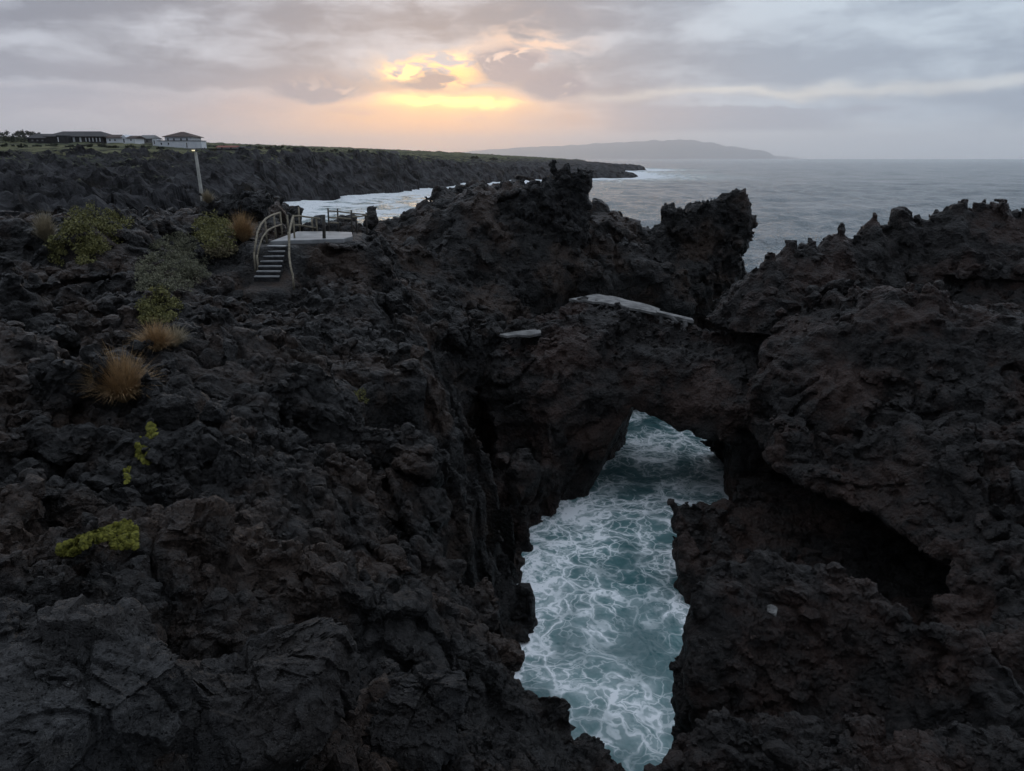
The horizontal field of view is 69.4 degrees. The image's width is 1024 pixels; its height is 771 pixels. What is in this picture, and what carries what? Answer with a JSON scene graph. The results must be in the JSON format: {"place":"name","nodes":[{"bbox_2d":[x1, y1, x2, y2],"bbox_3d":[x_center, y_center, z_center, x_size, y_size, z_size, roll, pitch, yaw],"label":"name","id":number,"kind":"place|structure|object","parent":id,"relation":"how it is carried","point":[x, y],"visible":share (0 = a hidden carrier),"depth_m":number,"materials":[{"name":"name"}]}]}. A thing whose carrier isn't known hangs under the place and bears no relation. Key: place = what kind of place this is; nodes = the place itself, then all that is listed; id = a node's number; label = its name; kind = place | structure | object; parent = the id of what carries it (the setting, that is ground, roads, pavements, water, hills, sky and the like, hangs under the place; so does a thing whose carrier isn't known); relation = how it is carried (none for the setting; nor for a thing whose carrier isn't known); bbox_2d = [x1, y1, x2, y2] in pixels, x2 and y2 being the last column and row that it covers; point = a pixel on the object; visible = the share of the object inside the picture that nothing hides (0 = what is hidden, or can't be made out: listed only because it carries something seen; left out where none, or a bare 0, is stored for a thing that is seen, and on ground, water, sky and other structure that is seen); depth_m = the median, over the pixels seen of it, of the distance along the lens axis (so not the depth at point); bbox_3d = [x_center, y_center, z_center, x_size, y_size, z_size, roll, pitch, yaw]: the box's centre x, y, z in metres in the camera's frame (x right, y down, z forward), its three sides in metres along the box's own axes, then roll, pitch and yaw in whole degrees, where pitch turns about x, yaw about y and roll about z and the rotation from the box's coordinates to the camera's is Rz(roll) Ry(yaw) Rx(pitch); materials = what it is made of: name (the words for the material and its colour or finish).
{"place":"outdoors","nodes":[
{"label":"outdoors","id":0,"kind":"place"},
{"bbox_2d":[157,132,206,147],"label":"white house","id":1,"kind":"structure","parent":0,"point":[183,140],"depth_m":296.76,"materials":[{"name":"brown tile"}]},
{"bbox_2d":[0,137,645,213],"bbox_3d":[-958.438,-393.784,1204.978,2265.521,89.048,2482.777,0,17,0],"label":"hills","id":2,"kind":"structure","parent":0,"point":[51,178],"depth_m":234.48,"materials":[{"name":"black stone"}]},
{"bbox_2d":[0,131,9,137],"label":"tree","id":3,"kind":"object","parent":2,"relation":"on","point":[2,134],"visible":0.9,"depth_m":586.62,"materials":[{"name":"green plant"}]},
{"bbox_2d":[0,136,27,142],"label":"hedge","id":4,"kind":"object","parent":2,"relation":"on","point":[12,139],"visible":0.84,"depth_m":308.35,"materials":[{"name":"green plant"}]},
{"bbox_2d":[9,131,19,136],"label":"tree","id":5,"kind":"object","parent":2,"relation":"on","point":[16,134],"visible":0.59,"depth_m":606.38,"materials":[{"name":"green plant"}]},
{"bbox_2d":[17,129,24,138],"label":"tree","id":6,"kind":"object","parent":2,"relation":"on","point":[20,133],"visible":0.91,"depth_m":568.04,"materials":[{"name":"green plant"}]},
{"bbox_2d":[17,144,27,147],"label":"bush","id":7,"kind":"object","parent":2,"relation":"on","point":[21,146],"visible":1,"depth_m":245.27,"materials":[{"name":"green plant"}]},
{"bbox_2d":[20,130,30,137],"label":"tree","id":8,"kind":"object","parent":2,"relation":"on","point":[28,133],"visible":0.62,"depth_m":615.40,"materials":[{"name":"green plant"}]},
{"bbox_2d":[26,131,111,143],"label":"stone house","id":9,"kind":"structure","parent":2,"relation":"on","point":[65,137],"depth_m":303.97,"materials":[{"name":"grey tile"}]},
{"bbox_2d":[0,211,142,218],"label":"stone wall","id":10,"kind":"structure","parent":2,"relation":"on","point":[13,214],"depth_m":46.67,"materials":[{"name":"black stone"}]},
{"bbox_2d":[104,135,145,143],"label":"white house","id":11,"kind":"structure","parent":2,"relation":"on","point":[125,139],"depth_m":303.97,"materials":[{"name":"brown tile"}]},
{"bbox_2d":[141,135,162,143],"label":"grey house","id":12,"kind":"structure","parent":2,"relation":"on","point":[148,139],"depth_m":313.90,"materials":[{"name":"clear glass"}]},
{"bbox_2d":[152,138,160,145],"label":"white shed","id":13,"kind":"structure","parent":2,"relation":"on","point":[154,141],"depth_m":296.48,"materials":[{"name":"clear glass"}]},
{"bbox_2d":[191,149,202,200],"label":"street lamp","id":14,"kind":"object","parent":2,"relation":"on","point":[198,174],"visible":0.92,"depth_m":67.20,"materials":[{"name":"metal"}]},
{"bbox_2d":[192,148,237,150],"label":"garden wall","id":15,"kind":"structure","parent":2,"relation":"on","point":[229,149],"depth_m":285.63,"materials":[{"name":"grey stone"}]},
{"bbox_2d":[216,146,245,147],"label":"red roofed shed","id":16,"kind":"structure","parent":2,"relation":"on","point":[230,146],"depth_m":303.44,"materials":[{"name":"tile"}]},
{"bbox_2d":[275,145,283,149],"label":"bush","id":17,"kind":"object","parent":2,"relation":"on","point":[279,147],"visible":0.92,"depth_m":380.00,"materials":[{"name":"green plant"}]},
{"bbox_2d":[0,175,716,770],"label":"terrain","id":18,"kind":"structure","parent":0,"point":[384,603],"depth_m":15.53,"materials":[{"name":"black stone"}]},
{"bbox_2d":[0,597,41,649],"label":"boulder","id":19,"kind":"object","parent":18,"relation":"on","point":[18,618],"visible":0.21,"depth_m":5.68,"materials":[{"name":"grey stone"}]},
{"bbox_2d":[29,207,62,241],"bbox_3d":[-16.739,-5.760,26.411,1.496,1.250,1.360,0,17,0],"label":"grass tuft","id":20,"kind":"object","parent":18,"relation":"on","point":[44,227],"visible":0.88,"depth_m":26.30,"materials":[{"name":"plant"}]},
{"bbox_2d":[43,235,67,265],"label":"shrub","id":21,"kind":"object","parent":18,"relation":"on","point":[57,252],"visible":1,"depth_m":25.31,"materials":[{"name":"green plant"}]},
{"bbox_2d":[31,422,97,465],"bbox_3d":[-6.608,0.918,10.977,0.926,0.689,0.824,-14,22,-38],"label":"boulder","id":22,"kind":"object","parent":18,"relation":"on","point":[66,444],"visible":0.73,"depth_m":10.77,"materials":[{"name":"grey stone"}]},
{"bbox_2d":[44,483,111,526],"bbox_3d":[-5.567,1.598,9.297,1.128,0.816,0.951,0,17,0],"label":"boulder","id":23,"kind":"object","parent":18,"relation":"on","point":[72,502],"visible":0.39,"depth_m":8.97,"materials":[{"name":"grey stone"}]},
{"bbox_2d":[74,244,96,265],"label":"shrub","id":24,"kind":"object","parent":18,"relation":"on","point":[82,259],"visible":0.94,"depth_m":24.45,"materials":[{"name":"green plant"}]},
{"bbox_2d":[46,200,134,257],"bbox_3d":[-15.517,-5.965,27.518,2.340,1.784,5.770,-3,17,-9],"label":"shrub","id":25,"kind":"object","parent":18,"relation":"on","point":[92,242],"visible":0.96,"depth_m":25.98,"materials":[{"name":"green plant"}]},
{"bbox_2d":[55,518,139,556],"bbox_3d":[-4.480,1.624,8.236,0.581,0.565,1.364,-3,17,-8],"label":"moss patch","id":26,"kind":"object","parent":18,"relation":"on","point":[67,548],"visible":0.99,"depth_m":8.34,"materials":[{"name":"green plant"}]},
{"bbox_2d":[0,594,210,770],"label":"boulder","id":27,"kind":"object","parent":18,"relation":"on","point":[86,686],"visible":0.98,"depth_m":5.27,"materials":[{"name":"grey stone"}]},
{"bbox_2d":[72,341,162,403],"bbox_3d":[-6.485,-0.255,12.211,1.605,1.096,1.535,0,17,0],"label":"grass tuft","id":28,"kind":"object","parent":18,"relation":"on","point":[123,385],"visible":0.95,"depth_m":12.09,"materials":[{"name":"plant"}]},
{"bbox_2d":[123,466,131,484],"bbox_3d":[-5.354,1.237,10.290,0.125,0.160,0.469,-9,19,-26],"label":"moss patch","id":29,"kind":"object","parent":18,"relation":"on","point":[127,476],"visible":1,"depth_m":10.26,"materials":[{"name":"green plant"}]},
{"bbox_2d":[134,442,151,464],"bbox_3d":[-5.404,1.008,10.880,0.406,0.298,0.226,15,23,40],"label":"moss patch","id":30,"kind":"object","parent":18,"relation":"on","point":[139,454],"visible":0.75,"depth_m":10.88,"materials":[{"name":"green plant"}]},
{"bbox_2d":[140,421,158,438],"bbox_3d":[-5.555,0.738,11.435,0.464,0.262,0.300,8,19,25],"label":"moss patch","id":31,"kind":"object","parent":18,"relation":"on","point":[150,429],"visible":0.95,"depth_m":11.43,"materials":[{"name":"green plant"}]},
{"bbox_2d":[126,318,186,351],"bbox_3d":[-7.387,-1.084,15.342,1.297,0.755,1.293,-5,18,-17],"label":"grass tuft","id":32,"kind":"object","parent":18,"relation":"on","point":[159,340],"visible":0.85,"depth_m":15.25,"materials":[{"name":"plant"}]},
{"bbox_2d":[134,284,184,324],"bbox_3d":[-9.154,-2.173,19.266,1.015,1.417,6.177,-7,18,-21],"label":"shrub","id":33,"kind":"object","parent":18,"relation":"on","point":[151,308],"visible":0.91,"depth_m":17.34,"materials":[{"name":"green plant"}]},
{"bbox_2d":[131,230,200,293],"bbox_3d":[-12.307,-4.357,26.485,2.055,1.452,11.766,-5,18,-16],"label":"ground cover","id":34,"kind":"object","parent":18,"relation":"on","point":[178,249],"visible":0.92,"depth_m":26.64,"materials":[{"name":"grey plant"}]},
{"bbox_2d":[150,394,199,430],"bbox_3d":[-5.391,0.401,11.838,0.721,0.575,0.724,0,17,0],"label":"boulder","id":35,"kind":"object","parent":18,"relation":"on","point":[169,412],"visible":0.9,"depth_m":11.61,"materials":[{"name":"black stone"}]},
{"bbox_2d":[161,321,192,347],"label":"grass tuft","id":36,"kind":"object","parent":18,"relation":"on","point":[176,343],"visible":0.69,"depth_m":15.92,"materials":[{"name":"plant"}]},
{"bbox_2d":[171,252,211,291],"bbox_3d":[-11.560,-4.018,26.720,1.399,0.954,8.653,-7,18,-22],"label":"ground cover","id":37,"kind":"object","parent":18,"relation":"on","point":[199,268],"visible":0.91,"depth_m":26.88,"materials":[{"name":"green plant"}]},
{"bbox_2d":[152,495,238,563],"bbox_3d":[-3.888,1.736,8.963,1.070,0.748,0.863,-8,19,-25],"label":"boulder","id":38,"kind":"object","parent":18,"relation":"on","point":[206,527],"visible":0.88,"depth_m":8.79,"materials":[{"name":"grey stone"}]},
{"bbox_2d":[191,209,236,248],"bbox_3d":[-14.530,-7.759,36.437,2.362,1.346,13.402,-6,18,-20],"label":"shrub","id":39,"kind":"object","parent":18,"relation":"on","point":[209,232],"visible":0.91,"depth_m":32.21,"materials":[{"name":"green plant"}]},
{"bbox_2d":[199,398,231,423],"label":"boulder","id":40,"kind":"object","parent":18,"relation":"on","point":[215,410],"visible":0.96,"depth_m":12.04,"materials":[{"name":"black stone"}]},
{"bbox_2d":[202,237,238,259],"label":"shrub","id":41,"kind":"object","parent":18,"relation":"on","point":[218,252],"visible":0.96,"depth_m":30.97,"materials":[{"name":"green plant"}]},
{"bbox_2d":[199,186,273,222],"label":"rock outcrop","id":42,"kind":"object","parent":18,"relation":"on","point":[258,204],"visible":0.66,"depth_m":42.30,"materials":[{"name":"black stone"}]},
{"bbox_2d":[200,190,214,202],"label":"grass tuft","id":43,"kind":"object","parent":42,"relation":"on","point":[208,197],"visible":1,"depth_m":41.95,"materials":[{"name":"plant"}]},
{"bbox_2d":[206,444,266,486],"bbox_3d":[-4.315,1.356,11.318,0.859,1.037,0.780,5,18,15],"label":"boulder","id":44,"kind":"object","parent":18,"relation":"on","point":[231,464],"visible":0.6,"depth_m":11.04,"materials":[{"name":"grey stone"}]},
{"bbox_2d":[227,210,260,241],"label":"grass tuft","id":45,"kind":"object","parent":18,"relation":"on","point":[243,231],"visible":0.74,"depth_m":32.15,"materials":[{"name":"plant"}]},
{"bbox_2d":[254,245,286,281],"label":"concrete steps","id":46,"kind":"structure","parent":18,"relation":"on","point":[271,269],"depth_m":30.20,"materials":[{"name":"grey concrete"}]},
{"bbox_2d":[253,211,282,271],"bbox_3d":[-10.640,-6.421,32.602,0.248,2.079,5.610,-1,17,-5],"label":"handrail","id":47,"kind":"object","parent":46,"relation":"on","point":[264,234],"visible":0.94,"depth_m":31.55,"materials":[{"name":"grey wood"}]},
{"bbox_2d":[178,617,363,770],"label":"boulder","id":48,"kind":"object","parent":18,"relation":"on","point":[282,697],"visible":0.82,"depth_m":5.94,"materials":[{"name":"grey stone"}]},
{"bbox_2d":[287,215,295,289],"bbox_3d":[-9.257,-5.632,31.030,0.276,2.741,3.441,-4,17,-12],"label":"handrail","id":49,"kind":"object","parent":18,"relation":"on","point":[289,236],"visible":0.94,"depth_m":30.68,"materials":[{"name":"grey metal"}]},
{"bbox_2d":[270,231,352,244],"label":"concrete platform","id":50,"kind":"structure","parent":18,"relation":"on","point":[308,237],"depth_m":32.55,"materials":[{"name":"grey concrete"}]},
{"bbox_2d":[286,207,319,230],"bbox_3d":[-10.096,-7.432,34.242,1.644,1.434,3.449,0,17,0],"label":"railing","id":51,"kind":"object","parent":50,"relation":"on","point":[300,225],"visible":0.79,"depth_m":35.71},
{"bbox_2d":[322,215,325,237],"bbox_3d":[-8.209,-6.926,32.289,0.190,1.026,0.150,0,17,0],"label":"timber post","id":52,"kind":"object","parent":50,"relation":"on","point":[323,227],"visible":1,"depth_m":32.26,"materials":[{"name":"black wood"}]},
{"bbox_2d":[327,208,367,234],"bbox_3d":[-7.755,-7.879,36.312,0.889,1.724,2.620,11,20,32],"label":"railing","id":53,"kind":"object","parent":50,"relation":"on","point":[350,212],"visible":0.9,"depth_m":35.56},
{"bbox_2d":[286,205,341,231],"bbox_3d":[-10.535,-8.566,39.847,3.198,2.143,1.787,0,17,0],"label":"rock outcrop","id":54,"kind":"object","parent":18,"relation":"on","point":[294,211],"visible":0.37,"depth_m":39.59,"materials":[{"name":"black stone"}]},
{"bbox_2d":[305,718,347,770],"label":"boulder","id":55,"kind":"object","parent":18,"relation":"on","point":[319,761],"visible":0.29,"depth_m":6.25,"materials":[{"name":"black stone"}]},
{"bbox_2d":[0,179,696,770],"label":"rubble","id":56,"kind":"object","parent":18,"relation":"on","point":[230,565],"visible":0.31,"depth_m":12.38,"materials":[{"name":"black stone"}]},
{"bbox_2d":[352,387,368,402],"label":"shrub","id":57,"kind":"object","parent":18,"relation":"on","point":[357,393],"visible":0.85,"depth_m":18.87,"materials":[{"name":"green plant"}]},
{"bbox_2d":[363,205,378,229],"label":"rock outcrop","id":58,"kind":"object","parent":18,"relation":"on","point":[372,220],"visible":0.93,"depth_m":38.31,"materials":[{"name":"black stone"}]},
{"bbox_2d":[361,668,470,770],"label":"boulder","id":59,"kind":"object","parent":18,"relation":"on","point":[413,725],"visible":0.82,"depth_m":7.15,"materials":[{"name":"grey stone"}]},
{"bbox_2d":[514,159,593,248],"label":"rock stack","id":60,"kind":"object","parent":18,"relation":"on","point":[571,217],"visible":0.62,"depth_m":41.69,"materials":[{"name":"black stone"}]},
{"bbox_2d":[479,300,771,551],"bbox_3d":[5.711,2.231,33.642,14.763,11.048,13.216,0,17,0],"label":"rock arch","id":61,"kind":"object","parent":18,"relation":"on","point":[556,417],"visible":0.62,"depth_m":31.47,"materials":[{"name":"black stone"}]},
{"bbox_2d":[499,329,540,337],"bbox_3d":[0.502,-2.318,33.352,2.182,0.170,1.052,-7,18,-22],"label":"concrete landing","id":62,"kind":"object","parent":61,"relation":"on","point":[529,333],"visible":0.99,"depth_m":33.09,"materials":[{"name":"grey concrete"}]},
{"bbox_2d":[498,296,742,351],"bbox_3d":[5.544,-3.098,35.359,13.828,2.199,6.315,0,17,0],"label":"rubble","id":63,"kind":"object","parent":61,"relation":"on","point":[517,323],"visible":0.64,"depth_m":33.68,"materials":[{"name":"black stone"}]},
{"bbox_2d":[569,294,693,326],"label":"concrete walkway","id":64,"kind":"structure","parent":61,"relation":"on","point":[629,304],"depth_m":34.84,"materials":[{"name":"grey concrete"}]},
{"bbox_2d":[645,188,757,331],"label":"rock stack","id":65,"kind":"object","parent":18,"relation":"on","point":[718,233],"visible":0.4,"depth_m":44.33,"materials":[{"name":"black stone"}]},
{"bbox_2d":[740,260,747,279],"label":"rock stack","id":66,"kind":"object","parent":65,"relation":"on","point":[744,271],"visible":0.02,"depth_m":46.40,"materials":[{"name":"black stone"}]},
{"bbox_2d":[0,0,1023,158],"label":"sky","id":67,"kind":"structure","parent":0,"point":[803,79],"materials":[{"name":"grey"}]},
{"bbox_2d":[464,139,776,158],"bbox_3d":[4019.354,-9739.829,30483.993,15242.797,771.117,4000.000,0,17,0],"label":"hills","id":68,"kind":"structure","parent":0,"point":[675,149],"depth_m":29261.63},
{"bbox_2d":[285,159,1023,770],"bbox_3d":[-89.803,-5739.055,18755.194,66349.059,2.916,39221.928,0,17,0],"label":"water","id":69,"kind":"structure","parent":0,"point":[601,647],"depth_m":32.42,"materials":[{"name":"liquid"}]},
{"bbox_2d":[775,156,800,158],"bbox_3d":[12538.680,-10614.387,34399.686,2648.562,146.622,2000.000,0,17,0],"label":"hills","id":70,"kind":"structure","parent":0,"point":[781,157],"depth_m":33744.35,"materials":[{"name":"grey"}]},
{"bbox_2d":[654,199,1023,770],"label":"terrain","id":71,"kind":"structure","parent":0,"point":[785,525],"depth_m":23.89,"materials":[{"name":"black stone"}]},
{"bbox_2d":[767,604,776,615],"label":"boulder","id":72,"kind":"object","parent":71,"relation":"on","point":[771,609],"visible":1,"depth_m":14.42,"materials":[{"name":"stone"}]},
{"bbox_2d":[763,584,808,608],"bbox_3d":[5.511,4.261,14.923,0.877,0.746,0.713,7,18,22],"label":"boulder","id":73,"kind":"object","parent":71,"relation":"on","point":[790,596],"visible":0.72,"depth_m":14.59,"materials":[{"name":"black stone"}]},
{"bbox_2d":[644,199,1023,770],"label":"rubble","id":74,"kind":"object","parent":71,"relation":"on","point":[781,754],"visible":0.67,"depth_m":14.21,"materials":[{"name":"black stone"}]}
]}

